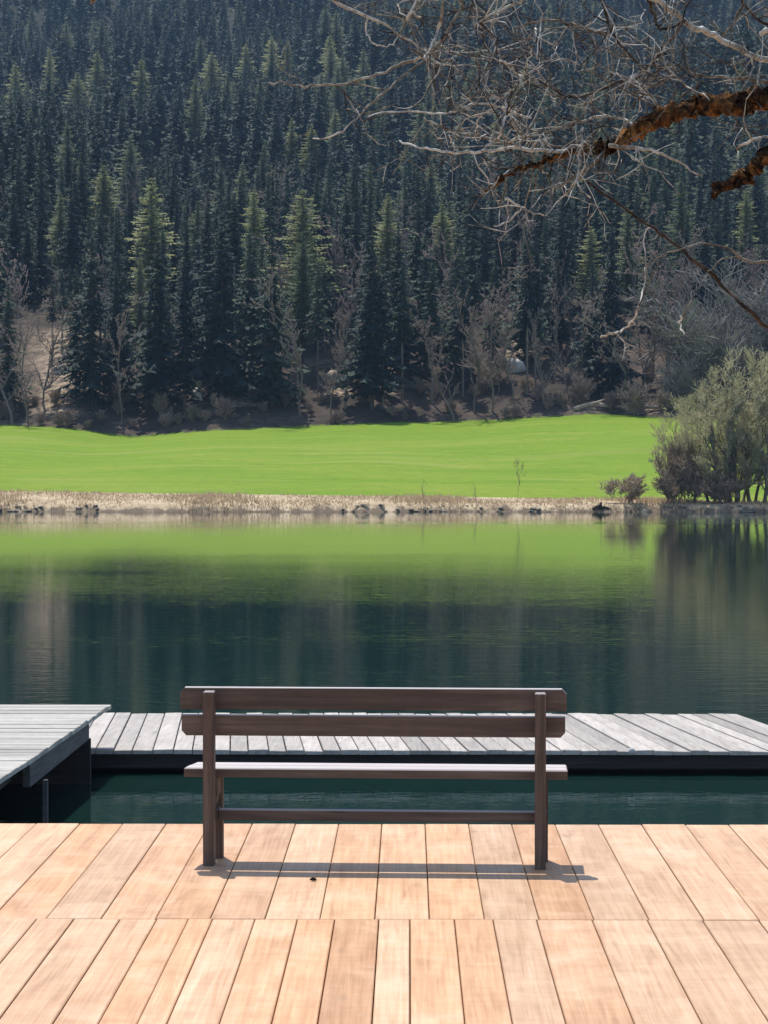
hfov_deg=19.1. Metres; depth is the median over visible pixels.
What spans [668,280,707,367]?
leafless tree
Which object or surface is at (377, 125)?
larch tree
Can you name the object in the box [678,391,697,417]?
round bush
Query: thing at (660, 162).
spruce tree
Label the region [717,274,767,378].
leafless tree
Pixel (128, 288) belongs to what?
spruce tree
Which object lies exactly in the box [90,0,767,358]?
overhanging tree
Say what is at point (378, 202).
spruce tree
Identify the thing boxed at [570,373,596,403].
bare shrub
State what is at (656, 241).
spruce tree
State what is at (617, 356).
leafless tree
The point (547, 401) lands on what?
bare shrub
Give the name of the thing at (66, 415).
bare shrub
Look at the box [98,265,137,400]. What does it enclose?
spruce tree
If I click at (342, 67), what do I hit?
larch tree
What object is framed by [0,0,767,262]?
distant forest
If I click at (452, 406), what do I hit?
bare shrub
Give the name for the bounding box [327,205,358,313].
spruce tree
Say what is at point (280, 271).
leafless tree
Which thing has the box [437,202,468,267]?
larch tree
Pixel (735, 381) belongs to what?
bare shrub
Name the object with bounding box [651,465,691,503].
bare shrub
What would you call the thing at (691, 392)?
bare shrub
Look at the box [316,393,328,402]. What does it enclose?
bare shrub
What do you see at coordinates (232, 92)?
larch tree
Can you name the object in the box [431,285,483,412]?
leafless tree
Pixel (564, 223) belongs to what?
spruce tree
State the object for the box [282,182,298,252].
spruce tree
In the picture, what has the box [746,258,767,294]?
leafless tree
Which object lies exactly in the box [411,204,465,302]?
larch tree
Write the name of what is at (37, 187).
spruce tree
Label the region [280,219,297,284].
spruce tree
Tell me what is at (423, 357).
spruce tree
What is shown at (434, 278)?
spruce tree
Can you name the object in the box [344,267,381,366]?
spruce tree
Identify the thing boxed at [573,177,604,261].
spruce tree
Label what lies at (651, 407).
fallen log
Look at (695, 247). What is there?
leafless tree
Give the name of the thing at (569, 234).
spruce tree
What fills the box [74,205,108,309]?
spruce tree
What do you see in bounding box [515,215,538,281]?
spruce tree
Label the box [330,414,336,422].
bare shrub
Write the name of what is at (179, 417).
bare shrub
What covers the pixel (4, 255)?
spruce tree
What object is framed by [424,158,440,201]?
larch tree
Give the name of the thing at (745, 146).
larch tree
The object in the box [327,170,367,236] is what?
larch tree
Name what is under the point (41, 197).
spruce tree
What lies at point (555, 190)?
spruce tree
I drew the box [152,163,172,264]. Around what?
spruce tree
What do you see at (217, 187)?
larch tree
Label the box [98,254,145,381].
spruce tree
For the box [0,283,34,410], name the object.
spruce tree
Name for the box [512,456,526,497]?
sapling
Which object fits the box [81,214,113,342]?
spruce tree
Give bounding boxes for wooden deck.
[0,823,767,1023]
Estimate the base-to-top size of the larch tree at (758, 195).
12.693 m
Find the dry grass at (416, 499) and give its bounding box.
[0,487,767,511]
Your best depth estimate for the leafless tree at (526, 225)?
244.91 m
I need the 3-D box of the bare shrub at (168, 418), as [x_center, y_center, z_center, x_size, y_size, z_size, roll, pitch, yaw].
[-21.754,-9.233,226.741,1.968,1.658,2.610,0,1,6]
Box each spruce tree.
[0,143,12,236]
[0,208,19,298]
[0,208,20,293]
[0,224,15,317]
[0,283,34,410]
[1,184,32,285]
[4,142,42,262]
[5,143,33,233]
[5,161,12,224]
[5,201,21,266]
[9,215,45,302]
[16,116,52,235]
[18,138,38,212]
[27,130,54,239]
[29,172,51,265]
[30,207,55,295]
[32,172,56,242]
[45,283,61,360]
[46,167,79,278]
[50,159,68,243]
[52,235,128,408]
[53,181,88,293]
[54,272,71,351]
[55,161,89,268]
[57,129,75,215]
[57,265,87,386]
[64,265,74,336]
[65,129,97,232]
[68,144,108,262]
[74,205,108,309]
[79,202,131,306]
[81,209,94,286]
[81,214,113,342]
[85,206,96,269]
[87,148,123,235]
[97,208,135,325]
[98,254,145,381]
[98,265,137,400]
[102,259,125,361]
[103,206,115,268]
[103,209,130,325]
[109,194,133,252]
[119,149,140,244]
[119,183,145,314]
[119,241,195,401]
[120,204,131,269]
[124,184,170,298]
[126,243,146,331]
[132,292,164,388]
[133,180,165,279]
[135,181,143,223]
[137,223,182,351]
[139,165,166,253]
[146,277,171,369]
[148,175,171,269]
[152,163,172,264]
[160,164,175,234]
[160,191,172,251]
[161,298,178,388]
[162,214,268,398]
[163,156,183,257]
[164,225,182,306]
[164,258,210,410]
[167,194,182,290]
[168,206,192,297]
[171,221,194,317]
[174,223,197,329]
[179,191,192,250]
[180,208,202,264]
[180,270,207,359]
[186,193,230,320]
[187,229,239,368]
[187,236,201,322]
[189,210,229,286]
[202,161,231,249]
[212,183,232,258]
[212,209,219,263]
[213,201,228,292]
[214,185,255,322]
[215,192,252,340]
[221,166,235,231]
[224,227,278,377]
[224,234,245,323]
[226,229,309,405]
[231,206,245,306]
[235,178,248,260]
[241,156,281,271]
[243,239,264,336]
[244,167,266,248]
[245,169,260,231]
[245,175,284,293]
[246,200,277,284]
[247,153,266,220]
[255,235,270,329]
[256,171,287,293]
[259,259,291,386]
[266,167,295,260]
[277,230,292,323]
[279,232,329,368]
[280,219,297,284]
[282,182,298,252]
[282,250,307,333]
[303,265,332,389]
[306,170,335,258]
[306,182,325,282]
[307,187,332,263]
[307,196,352,329]
[315,211,334,281]
[315,264,336,354]
[322,161,340,232]
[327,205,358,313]
[331,235,418,409]
[332,176,361,291]
[332,200,341,239]
[339,162,364,256]
[341,156,365,229]
[342,176,366,316]
[344,211,389,335]
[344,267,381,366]
[348,283,381,380]
[349,183,391,283]
[352,173,372,286]
[359,220,385,306]
[367,266,397,406]
[371,179,384,252]
[372,182,394,263]
[375,223,429,376]
[379,195,395,268]
[385,250,415,350]
[385,261,416,402]
[388,246,406,303]
[393,157,433,285]
[394,166,415,281]
[398,160,413,217]
[399,168,440,280]
[404,235,450,375]
[405,199,438,308]
[410,181,440,279]
[411,181,440,291]
[414,264,451,403]
[415,171,440,252]
[420,159,443,247]
[426,250,440,308]
[429,182,440,237]
[434,243,477,362]
[437,190,452,251]
[438,248,452,323]
[439,269,468,388]
[440,256,472,337]
[444,165,467,249]
[444,222,474,327]
[448,275,474,395]
[451,163,469,248]
[451,175,461,245]
[453,178,490,292]
[459,219,487,306]
[460,165,492,286]
[463,162,472,203]
[464,227,488,319]
[469,182,485,257]
[472,148,492,248]
[472,209,496,329]
[472,273,511,368]
[477,155,495,217]
[477,193,512,288]
[481,204,516,302]
[485,152,514,269]
[486,248,505,337]
[494,226,552,360]
[502,173,530,261]
[503,181,524,292]
[507,175,551,278]
[510,234,545,394]
[514,171,554,282]
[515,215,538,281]
[516,241,555,386]
[518,212,547,321]
[519,168,557,260]
[531,182,541,237]
[539,207,584,350]
[539,219,552,309]
[540,171,586,300]
[543,251,570,368]
[544,220,583,335]
[547,158,561,233]
[547,170,560,242]
[548,158,578,253]
[552,209,582,296]
[568,263,605,374]
[569,178,582,260]
[571,169,607,277]
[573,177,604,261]
[575,155,613,248]
[575,203,594,300]
[575,234,647,395]
[577,152,598,212]
[578,197,607,287]
[589,155,626,270]
[589,270,605,311]
[591,175,606,249]
[598,224,631,319]
[599,195,638,296]
[600,157,609,252]
[605,130,629,216]
[605,167,647,287]
[613,169,628,232]
[613,179,628,244]
[627,215,676,327]
[629,181,670,306]
[634,142,650,225]
[636,163,646,234]
[636,163,677,274]
[638,164,678,278]
[639,173,647,244]
[641,184,671,260]
[643,201,672,307]
[647,136,674,220]
[662,131,677,243]
[669,157,693,256]
[669,171,688,235]
[670,273,692,364]
[672,216,701,320]
[675,171,702,258]
[688,175,715,264]
[690,203,703,297]
[694,203,718,316]
[695,226,720,314]
[700,176,728,250]
[701,187,714,240]
[701,200,716,253]
[703,150,726,233]
[707,201,725,269]
[709,207,726,298]
[712,217,731,282]
[712,229,737,317]
[714,233,745,319]
[718,172,733,255]
[724,155,756,275]
[728,191,743,240]
[728,239,742,285]
[735,232,747,280]
[736,262,758,360]
[738,229,756,297]
[742,175,767,274]
[746,212,767,303]
[756,176,767,268]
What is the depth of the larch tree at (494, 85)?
445.31 m
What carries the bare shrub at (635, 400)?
on the ground at (276, 450)
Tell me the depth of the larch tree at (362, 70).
463.35 m
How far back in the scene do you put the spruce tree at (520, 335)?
241.94 m
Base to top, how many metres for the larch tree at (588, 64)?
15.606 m
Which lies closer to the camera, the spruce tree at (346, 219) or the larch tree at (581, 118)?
the spruce tree at (346, 219)
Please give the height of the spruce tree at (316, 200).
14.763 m
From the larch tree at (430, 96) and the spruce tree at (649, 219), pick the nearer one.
the spruce tree at (649, 219)
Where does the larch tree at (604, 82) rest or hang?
on the ground at (276, 450)
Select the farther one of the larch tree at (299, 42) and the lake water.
the larch tree at (299, 42)
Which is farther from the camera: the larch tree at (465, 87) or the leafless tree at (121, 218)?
the larch tree at (465, 87)
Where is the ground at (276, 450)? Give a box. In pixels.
[0,0,767,511]
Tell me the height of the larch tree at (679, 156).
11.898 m
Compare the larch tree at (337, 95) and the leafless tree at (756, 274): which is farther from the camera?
the larch tree at (337, 95)
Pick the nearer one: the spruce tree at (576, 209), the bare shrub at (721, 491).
the bare shrub at (721, 491)
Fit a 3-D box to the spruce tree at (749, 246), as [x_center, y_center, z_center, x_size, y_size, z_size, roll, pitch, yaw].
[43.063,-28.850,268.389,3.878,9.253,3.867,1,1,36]
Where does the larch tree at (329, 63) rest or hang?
on the ground at (276, 450)
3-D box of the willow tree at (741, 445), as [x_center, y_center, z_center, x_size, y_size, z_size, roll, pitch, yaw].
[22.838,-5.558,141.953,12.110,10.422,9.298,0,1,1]
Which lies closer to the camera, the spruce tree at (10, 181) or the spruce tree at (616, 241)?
the spruce tree at (616, 241)
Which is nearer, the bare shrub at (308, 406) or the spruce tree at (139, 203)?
the bare shrub at (308, 406)
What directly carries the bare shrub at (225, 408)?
on the ground at (276, 450)
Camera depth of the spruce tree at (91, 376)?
231.72 m
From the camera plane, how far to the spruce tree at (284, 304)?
252.02 m
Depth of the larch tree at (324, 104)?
418.68 m
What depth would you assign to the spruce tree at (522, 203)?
281.94 m
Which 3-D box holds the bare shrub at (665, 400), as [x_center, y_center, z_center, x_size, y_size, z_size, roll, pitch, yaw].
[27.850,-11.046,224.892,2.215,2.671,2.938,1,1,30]
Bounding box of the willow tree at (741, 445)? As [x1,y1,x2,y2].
[648,345,767,502]
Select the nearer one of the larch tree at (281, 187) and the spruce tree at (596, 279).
the spruce tree at (596, 279)
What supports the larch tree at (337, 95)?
on the ground at (276, 450)
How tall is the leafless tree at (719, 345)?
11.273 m
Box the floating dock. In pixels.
[89,713,767,770]
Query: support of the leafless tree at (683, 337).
on the ground at (276, 450)
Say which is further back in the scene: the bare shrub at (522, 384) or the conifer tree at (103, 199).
the conifer tree at (103, 199)
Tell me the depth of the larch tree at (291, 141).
398.98 m
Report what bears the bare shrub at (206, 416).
on the ground at (276, 450)
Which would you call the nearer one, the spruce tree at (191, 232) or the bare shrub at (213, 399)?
the bare shrub at (213, 399)
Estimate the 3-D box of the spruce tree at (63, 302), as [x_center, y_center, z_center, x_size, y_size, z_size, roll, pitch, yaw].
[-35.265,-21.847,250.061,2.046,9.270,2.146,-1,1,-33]
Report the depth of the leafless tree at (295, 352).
226.31 m
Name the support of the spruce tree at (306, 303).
on the ground at (276, 450)
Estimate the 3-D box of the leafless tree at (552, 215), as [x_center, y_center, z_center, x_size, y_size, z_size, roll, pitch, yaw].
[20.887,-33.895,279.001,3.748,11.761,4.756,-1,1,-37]
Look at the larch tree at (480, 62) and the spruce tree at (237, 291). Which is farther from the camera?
the larch tree at (480, 62)
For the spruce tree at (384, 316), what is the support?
on the ground at (276, 450)
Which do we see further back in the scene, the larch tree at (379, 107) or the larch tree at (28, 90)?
the larch tree at (28, 90)
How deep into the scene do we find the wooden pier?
17.38 m
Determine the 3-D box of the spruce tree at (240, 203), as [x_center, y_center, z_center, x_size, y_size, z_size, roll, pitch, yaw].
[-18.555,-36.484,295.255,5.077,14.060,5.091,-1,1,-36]
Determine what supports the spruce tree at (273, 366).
on the ground at (276, 450)
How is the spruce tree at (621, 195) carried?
on the ground at (276, 450)
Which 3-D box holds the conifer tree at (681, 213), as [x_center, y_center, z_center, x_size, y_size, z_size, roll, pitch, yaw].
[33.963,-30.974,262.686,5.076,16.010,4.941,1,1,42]
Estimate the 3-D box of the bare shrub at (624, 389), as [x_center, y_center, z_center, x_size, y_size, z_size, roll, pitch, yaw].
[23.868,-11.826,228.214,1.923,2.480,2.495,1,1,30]
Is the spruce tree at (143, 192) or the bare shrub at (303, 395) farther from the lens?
the spruce tree at (143, 192)
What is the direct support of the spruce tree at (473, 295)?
on the ground at (276, 450)
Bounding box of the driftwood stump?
[592,502,610,510]
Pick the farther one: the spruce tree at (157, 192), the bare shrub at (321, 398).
the spruce tree at (157, 192)
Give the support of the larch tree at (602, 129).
on the ground at (276, 450)
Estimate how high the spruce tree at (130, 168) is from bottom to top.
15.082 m
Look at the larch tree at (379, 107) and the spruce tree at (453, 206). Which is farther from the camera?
the larch tree at (379, 107)
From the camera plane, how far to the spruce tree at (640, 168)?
291.89 m
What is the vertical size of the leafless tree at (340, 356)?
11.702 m
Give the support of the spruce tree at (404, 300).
on the ground at (276, 450)
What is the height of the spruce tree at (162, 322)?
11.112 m
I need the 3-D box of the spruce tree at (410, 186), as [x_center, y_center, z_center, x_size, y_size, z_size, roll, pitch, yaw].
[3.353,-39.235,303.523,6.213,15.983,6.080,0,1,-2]
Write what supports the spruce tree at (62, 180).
on the ground at (276, 450)
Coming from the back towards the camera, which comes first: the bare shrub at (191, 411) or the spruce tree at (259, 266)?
the spruce tree at (259, 266)
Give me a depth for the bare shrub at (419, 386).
235.53 m
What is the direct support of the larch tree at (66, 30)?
on the ground at (276, 450)
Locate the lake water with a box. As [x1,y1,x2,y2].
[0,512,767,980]
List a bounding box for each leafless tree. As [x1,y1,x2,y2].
[0,185,7,235]
[0,242,31,368]
[0,285,53,424]
[1,296,62,426]
[28,283,99,411]
[86,245,118,338]
[101,294,147,423]
[107,190,136,252]
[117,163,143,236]
[131,222,157,301]
[185,182,219,234]
[244,268,302,415]
[248,190,294,250]
[251,234,299,339]
[254,162,313,234]
[310,213,353,337]
[315,217,359,323]
[319,302,356,413]
[332,241,385,408]
[370,194,405,267]
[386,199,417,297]
[405,302,461,421]
[410,221,459,360]
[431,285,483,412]
[458,267,542,412]
[458,302,516,405]
[464,156,519,238]
[483,286,513,392]
[494,195,542,336]
[523,298,556,406]
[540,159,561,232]
[540,250,581,353]
[543,266,593,399]
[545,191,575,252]
[565,292,627,402]
[581,267,620,374]
[609,268,765,395]
[616,227,674,367]
[619,201,664,353]
[625,251,707,393]
[640,284,685,389]
[642,230,674,342]
[648,252,767,395]
[654,216,712,366]
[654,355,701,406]
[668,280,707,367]
[670,303,767,411]
[672,239,704,324]
[684,375,721,399]
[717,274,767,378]
[722,245,761,339]
[738,233,766,305]
[739,225,767,308]
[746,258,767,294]
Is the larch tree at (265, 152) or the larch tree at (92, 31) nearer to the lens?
the larch tree at (265, 152)
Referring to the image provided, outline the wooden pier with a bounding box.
[0,705,110,822]
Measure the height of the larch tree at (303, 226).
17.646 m
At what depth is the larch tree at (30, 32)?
671.61 m
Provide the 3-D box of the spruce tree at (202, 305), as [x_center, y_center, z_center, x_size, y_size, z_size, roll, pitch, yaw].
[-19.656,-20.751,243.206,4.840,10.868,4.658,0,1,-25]
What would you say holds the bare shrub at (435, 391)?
on the ground at (276, 450)
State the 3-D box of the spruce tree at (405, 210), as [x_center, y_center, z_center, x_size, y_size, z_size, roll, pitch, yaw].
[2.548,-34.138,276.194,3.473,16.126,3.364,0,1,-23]
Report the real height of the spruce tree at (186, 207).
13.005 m
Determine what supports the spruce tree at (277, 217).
on the ground at (276, 450)
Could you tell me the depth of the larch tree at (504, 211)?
292.24 m
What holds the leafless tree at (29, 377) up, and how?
on the ground at (276, 450)
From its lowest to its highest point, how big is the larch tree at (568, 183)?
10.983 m
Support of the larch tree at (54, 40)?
on the ground at (276, 450)
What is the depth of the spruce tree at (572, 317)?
249.99 m
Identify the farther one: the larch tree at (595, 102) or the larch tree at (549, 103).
the larch tree at (549, 103)
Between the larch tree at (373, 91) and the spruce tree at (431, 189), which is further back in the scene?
the larch tree at (373, 91)
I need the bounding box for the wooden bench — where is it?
[180,686,567,869]
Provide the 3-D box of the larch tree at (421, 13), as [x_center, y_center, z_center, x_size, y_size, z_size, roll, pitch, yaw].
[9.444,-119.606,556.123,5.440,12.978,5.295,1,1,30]
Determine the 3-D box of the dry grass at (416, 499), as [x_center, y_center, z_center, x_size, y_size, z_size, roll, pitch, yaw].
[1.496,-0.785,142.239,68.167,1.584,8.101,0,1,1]
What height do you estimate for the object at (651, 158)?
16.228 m
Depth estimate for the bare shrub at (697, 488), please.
140.22 m
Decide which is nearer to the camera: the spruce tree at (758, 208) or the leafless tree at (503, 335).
the leafless tree at (503, 335)
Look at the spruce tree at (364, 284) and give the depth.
236.23 m
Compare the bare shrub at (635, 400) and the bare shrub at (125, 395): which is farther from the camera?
the bare shrub at (125, 395)
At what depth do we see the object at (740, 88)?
368.57 m
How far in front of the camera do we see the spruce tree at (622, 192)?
299.50 m
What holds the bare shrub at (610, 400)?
on the ground at (276, 450)
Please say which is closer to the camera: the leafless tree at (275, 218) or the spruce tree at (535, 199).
the leafless tree at (275, 218)
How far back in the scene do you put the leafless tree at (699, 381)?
224.99 m
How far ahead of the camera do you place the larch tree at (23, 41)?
666.45 m
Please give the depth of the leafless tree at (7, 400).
230.73 m
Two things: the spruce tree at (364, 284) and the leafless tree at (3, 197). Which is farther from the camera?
the leafless tree at (3, 197)
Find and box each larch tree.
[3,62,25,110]
[5,110,17,135]
[20,33,30,51]
[22,80,34,110]
[24,5,39,39]
[24,18,35,49]
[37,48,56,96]
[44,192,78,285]
[50,29,57,61]
[54,120,79,195]
[55,21,74,66]
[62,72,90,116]
[66,159,99,235]
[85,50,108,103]
[85,131,99,186]
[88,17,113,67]
[88,20,97,44]
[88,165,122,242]
[104,68,128,105]
[111,136,148,209]
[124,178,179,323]
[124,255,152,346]
[130,58,151,122]
[170,8,183,41]
[180,0,193,17]
[180,201,215,290]
[183,75,209,160]
[189,52,226,100]
[192,36,207,83]
[209,168,228,224]
[219,76,235,123]
[225,164,252,231]
[229,83,238,106]
[233,44,256,91]
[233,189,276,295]
[234,1,245,24]
[252,78,271,111]
[254,141,273,188]
[255,25,270,64]
[259,37,283,80]
[261,190,346,344]
[273,175,292,258]
[279,39,295,79]
[280,118,299,167]
[292,24,303,60]
[298,124,327,176]
[299,72,339,136]
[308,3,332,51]
[317,43,339,95]
[319,35,339,76]
[323,179,339,211]
[325,110,348,166]
[327,55,356,113]
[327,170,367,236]
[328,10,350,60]
[328,67,345,126]
[340,201,354,261]
[352,47,376,101]
[359,71,377,117]
[360,78,384,143]
[361,163,379,219]
[362,193,413,308]
[370,109,390,158]
[376,89,391,140]
[392,191,401,237]
[393,144,415,189]
[397,1,411,33]
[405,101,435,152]
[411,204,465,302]
[412,0,429,42]
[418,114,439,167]
[422,168,441,207]
[423,76,438,129]
[424,36,447,84]
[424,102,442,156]
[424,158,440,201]
[429,0,441,21]
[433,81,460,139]
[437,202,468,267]
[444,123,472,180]
[451,0,462,29]
[453,84,474,144]
[455,71,475,138]
[462,45,492,102]
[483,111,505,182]
[486,184,510,245]
[487,68,505,122]
[511,62,540,120]
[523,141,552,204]
[534,107,553,143]
[542,73,560,124]
[543,3,551,38]
[547,16,557,52]
[556,59,571,105]
[560,170,580,212]
[564,0,576,32]
[568,99,591,159]
[570,226,612,300]
[579,55,599,105]
[581,0,594,26]
[581,64,602,134]
[592,0,604,24]
[592,128,608,194]
[596,118,612,161]
[597,70,616,133]
[607,205,648,309]
[613,183,648,283]
[615,97,636,144]
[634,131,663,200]
[638,135,656,194]
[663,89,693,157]
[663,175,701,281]
[666,144,694,188]
[716,0,730,16]
[725,188,766,279]
[728,132,764,199]
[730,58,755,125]
[733,144,750,204]
[734,169,767,235]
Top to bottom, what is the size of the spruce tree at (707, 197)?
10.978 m
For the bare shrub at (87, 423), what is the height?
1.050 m
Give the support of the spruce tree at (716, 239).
on the ground at (276, 450)
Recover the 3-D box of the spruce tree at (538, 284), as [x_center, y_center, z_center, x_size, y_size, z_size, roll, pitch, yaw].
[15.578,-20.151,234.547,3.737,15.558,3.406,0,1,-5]
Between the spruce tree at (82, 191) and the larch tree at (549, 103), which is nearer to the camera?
the spruce tree at (82, 191)
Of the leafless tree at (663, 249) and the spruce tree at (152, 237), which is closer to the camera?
the leafless tree at (663, 249)
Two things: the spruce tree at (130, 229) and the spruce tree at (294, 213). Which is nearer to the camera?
the spruce tree at (130, 229)
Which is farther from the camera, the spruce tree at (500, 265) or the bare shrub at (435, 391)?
the spruce tree at (500, 265)
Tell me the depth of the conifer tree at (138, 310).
251.36 m
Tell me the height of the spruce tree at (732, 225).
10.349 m
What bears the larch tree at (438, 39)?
on the ground at (276, 450)
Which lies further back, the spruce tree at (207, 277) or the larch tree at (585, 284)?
the larch tree at (585, 284)
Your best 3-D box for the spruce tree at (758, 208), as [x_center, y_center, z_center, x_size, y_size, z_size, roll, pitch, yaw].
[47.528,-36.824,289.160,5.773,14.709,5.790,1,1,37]
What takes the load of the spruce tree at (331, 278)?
on the ground at (276, 450)
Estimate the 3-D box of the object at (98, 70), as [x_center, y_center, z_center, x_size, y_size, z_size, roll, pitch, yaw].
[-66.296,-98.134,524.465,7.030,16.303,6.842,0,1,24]
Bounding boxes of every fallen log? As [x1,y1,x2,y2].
[574,399,605,410]
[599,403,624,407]
[642,405,680,408]
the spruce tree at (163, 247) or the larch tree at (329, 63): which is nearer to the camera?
the spruce tree at (163, 247)
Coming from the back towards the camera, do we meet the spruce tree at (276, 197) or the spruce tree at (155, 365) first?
the spruce tree at (276, 197)
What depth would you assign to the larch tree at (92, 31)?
660.86 m
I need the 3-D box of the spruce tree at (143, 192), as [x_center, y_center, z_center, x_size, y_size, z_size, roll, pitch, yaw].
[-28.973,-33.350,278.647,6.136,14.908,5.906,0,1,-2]
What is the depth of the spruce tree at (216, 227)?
277.62 m
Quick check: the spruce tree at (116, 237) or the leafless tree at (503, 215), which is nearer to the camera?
the spruce tree at (116, 237)
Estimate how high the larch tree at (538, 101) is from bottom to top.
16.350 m
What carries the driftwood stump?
on the ground at (276, 450)
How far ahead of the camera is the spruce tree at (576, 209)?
285.98 m
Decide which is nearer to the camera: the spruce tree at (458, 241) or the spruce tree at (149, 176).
the spruce tree at (458, 241)
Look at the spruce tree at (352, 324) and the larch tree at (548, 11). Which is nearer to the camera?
the spruce tree at (352, 324)
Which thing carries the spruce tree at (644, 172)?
on the ground at (276, 450)
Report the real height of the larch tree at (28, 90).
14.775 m
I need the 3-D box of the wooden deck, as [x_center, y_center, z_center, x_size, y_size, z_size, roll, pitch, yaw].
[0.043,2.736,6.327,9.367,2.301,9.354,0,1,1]
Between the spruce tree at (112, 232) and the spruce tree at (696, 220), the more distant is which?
the spruce tree at (112, 232)
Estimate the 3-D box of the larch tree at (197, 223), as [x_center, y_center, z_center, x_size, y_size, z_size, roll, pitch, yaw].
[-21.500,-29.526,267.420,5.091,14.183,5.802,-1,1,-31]
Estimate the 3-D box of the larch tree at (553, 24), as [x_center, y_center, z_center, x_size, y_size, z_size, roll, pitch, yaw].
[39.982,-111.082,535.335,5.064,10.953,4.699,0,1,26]
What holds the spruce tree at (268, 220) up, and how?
on the ground at (276, 450)
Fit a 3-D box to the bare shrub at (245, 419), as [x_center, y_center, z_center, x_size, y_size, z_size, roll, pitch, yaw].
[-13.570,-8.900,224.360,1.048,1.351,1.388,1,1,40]
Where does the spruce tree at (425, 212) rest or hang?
on the ground at (276, 450)
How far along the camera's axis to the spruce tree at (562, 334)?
244.74 m
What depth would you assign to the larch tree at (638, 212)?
270.76 m
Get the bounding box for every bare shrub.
[0,400,19,418]
[30,397,37,405]
[32,413,46,425]
[44,388,69,405]
[52,408,77,426]
[52,415,64,425]
[83,419,92,427]
[94,408,107,419]
[109,385,131,403]
[112,400,125,413]
[128,418,137,426]
[135,386,155,406]
[152,392,172,414]
[156,411,173,426]
[173,413,183,423]
[183,401,203,421]
[195,409,211,421]
[210,393,220,407]
[214,394,239,419]
[240,416,251,426]
[258,401,267,411]
[278,393,293,406]
[292,386,307,400]
[305,402,313,411]
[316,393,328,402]
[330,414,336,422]
[333,409,346,422]
[352,384,369,400]
[385,405,402,415]
[406,401,414,408]
[411,376,427,394]
[426,381,444,398]
[444,400,459,411]
[468,384,481,396]
[473,364,500,390]
[475,378,489,393]
[498,407,512,417]
[505,403,523,417]
[518,375,534,392]
[530,383,544,399]
[539,391,554,409]
[554,391,571,407]
[561,385,589,403]
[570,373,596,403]
[576,368,596,388]
[598,472,650,503]
[600,390,616,402]
[602,393,620,409]
[612,378,658,415]
[615,381,628,404]
[639,366,661,388]
[647,438,695,502]
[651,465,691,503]
[655,386,675,411]
[657,432,696,499]
[658,366,687,399]
[661,455,723,502]
[679,388,708,411]
[688,369,716,390]
[700,473,745,503]
[717,381,731,394]
[724,370,746,396]
[743,391,755,402]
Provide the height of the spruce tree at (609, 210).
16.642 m
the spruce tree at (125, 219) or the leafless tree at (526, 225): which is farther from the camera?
the spruce tree at (125, 219)
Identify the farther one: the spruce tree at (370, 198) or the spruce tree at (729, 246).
the spruce tree at (370, 198)
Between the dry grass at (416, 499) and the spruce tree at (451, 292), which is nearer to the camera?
the dry grass at (416, 499)
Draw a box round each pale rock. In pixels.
[190,379,201,390]
[190,388,202,400]
[323,370,348,383]
[507,357,525,372]
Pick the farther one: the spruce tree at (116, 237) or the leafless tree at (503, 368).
the spruce tree at (116, 237)
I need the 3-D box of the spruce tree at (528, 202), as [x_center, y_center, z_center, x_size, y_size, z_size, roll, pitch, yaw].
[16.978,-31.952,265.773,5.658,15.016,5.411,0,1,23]
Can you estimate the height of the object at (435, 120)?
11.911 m
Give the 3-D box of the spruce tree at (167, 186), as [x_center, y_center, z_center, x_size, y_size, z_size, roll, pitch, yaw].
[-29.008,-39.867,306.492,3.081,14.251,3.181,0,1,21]
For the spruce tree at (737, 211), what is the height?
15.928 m
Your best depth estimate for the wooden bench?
9.82 m
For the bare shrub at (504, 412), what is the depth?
227.01 m
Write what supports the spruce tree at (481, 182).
on the ground at (276, 450)
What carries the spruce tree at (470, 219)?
on the ground at (276, 450)
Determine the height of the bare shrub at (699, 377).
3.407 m
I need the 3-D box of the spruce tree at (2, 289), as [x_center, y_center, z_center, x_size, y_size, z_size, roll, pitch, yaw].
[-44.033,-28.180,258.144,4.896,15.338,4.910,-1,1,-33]
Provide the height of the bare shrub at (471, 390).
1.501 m
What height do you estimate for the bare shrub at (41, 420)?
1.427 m
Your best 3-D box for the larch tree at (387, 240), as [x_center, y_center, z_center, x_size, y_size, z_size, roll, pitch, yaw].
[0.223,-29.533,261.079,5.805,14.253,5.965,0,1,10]
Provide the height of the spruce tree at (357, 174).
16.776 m
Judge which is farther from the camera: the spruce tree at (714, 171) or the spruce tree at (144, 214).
the spruce tree at (714, 171)
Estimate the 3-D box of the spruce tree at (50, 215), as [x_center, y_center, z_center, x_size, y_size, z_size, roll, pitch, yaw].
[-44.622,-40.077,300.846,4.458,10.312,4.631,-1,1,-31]
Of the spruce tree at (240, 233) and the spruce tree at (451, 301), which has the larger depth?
the spruce tree at (240, 233)
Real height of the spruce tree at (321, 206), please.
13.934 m
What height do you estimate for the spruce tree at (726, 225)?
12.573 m
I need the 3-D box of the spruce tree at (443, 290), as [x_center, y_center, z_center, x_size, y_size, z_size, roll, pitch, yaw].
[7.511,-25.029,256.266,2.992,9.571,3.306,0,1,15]

